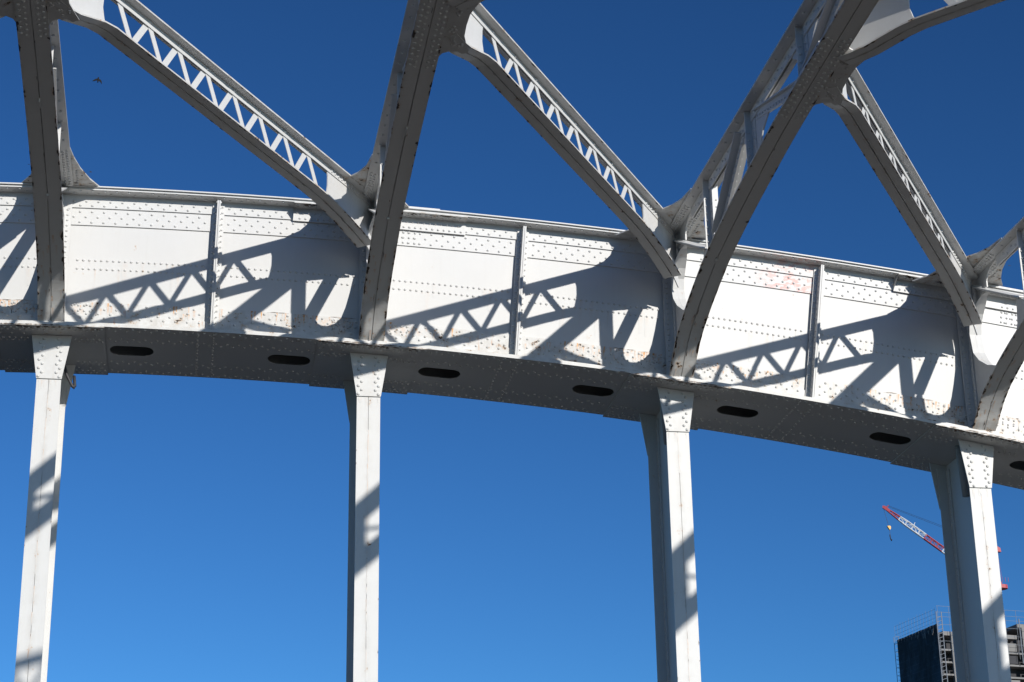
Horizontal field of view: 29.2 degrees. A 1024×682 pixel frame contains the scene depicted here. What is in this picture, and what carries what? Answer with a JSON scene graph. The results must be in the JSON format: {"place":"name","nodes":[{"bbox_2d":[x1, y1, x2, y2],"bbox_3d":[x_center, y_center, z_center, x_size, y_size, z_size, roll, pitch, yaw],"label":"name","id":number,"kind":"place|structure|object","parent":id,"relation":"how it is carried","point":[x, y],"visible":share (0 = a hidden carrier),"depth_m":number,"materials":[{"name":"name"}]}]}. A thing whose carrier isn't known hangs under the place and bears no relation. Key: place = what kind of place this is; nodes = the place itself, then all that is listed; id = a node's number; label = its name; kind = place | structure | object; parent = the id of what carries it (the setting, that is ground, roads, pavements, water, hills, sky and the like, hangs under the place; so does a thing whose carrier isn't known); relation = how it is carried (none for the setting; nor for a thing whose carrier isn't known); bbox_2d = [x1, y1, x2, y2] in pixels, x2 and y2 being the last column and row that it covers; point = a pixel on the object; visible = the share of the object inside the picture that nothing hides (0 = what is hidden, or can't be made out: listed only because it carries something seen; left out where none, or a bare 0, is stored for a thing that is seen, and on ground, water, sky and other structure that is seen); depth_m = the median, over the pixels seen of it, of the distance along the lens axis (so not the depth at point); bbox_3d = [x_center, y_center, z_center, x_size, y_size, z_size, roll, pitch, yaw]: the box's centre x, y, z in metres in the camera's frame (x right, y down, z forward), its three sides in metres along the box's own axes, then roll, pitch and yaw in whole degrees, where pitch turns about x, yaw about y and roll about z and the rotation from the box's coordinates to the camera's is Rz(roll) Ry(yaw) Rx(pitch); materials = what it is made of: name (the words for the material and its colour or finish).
{"place":"outdoors","nodes":[
{"label":"outdoors","id":0,"kind":"place"},
{"bbox_2d":[0,0,1023,681],"label":"sky","id":1,"kind":"structure","parent":0,"point":[202,524],"materials":[{"name":"blue"}]},
{"bbox_2d":[0,0,1023,681],"bbox_3d":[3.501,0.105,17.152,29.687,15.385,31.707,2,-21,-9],"label":"arch bridge","id":2,"kind":"structure","parent":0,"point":[668,326],"depth_m":31.46,"materials":[{"name":"white paint"}]},
{"bbox_2d":[893,606,1023,681],"bbox_3d":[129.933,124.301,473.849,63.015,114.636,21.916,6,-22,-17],"label":"building","id":3,"kind":"structure","parent":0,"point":[926,654],"depth_m":479.01,"materials":[{"name":"glass"}]},
{"bbox_2d":[882,505,1008,589],"bbox_3d":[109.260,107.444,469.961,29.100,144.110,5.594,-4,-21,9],"label":"tower crane","id":4,"kind":"object","parent":3,"relation":"on","point":[1003,586],"visible":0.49,"depth_m":495.07,"materials":[{"name":"red paint"}]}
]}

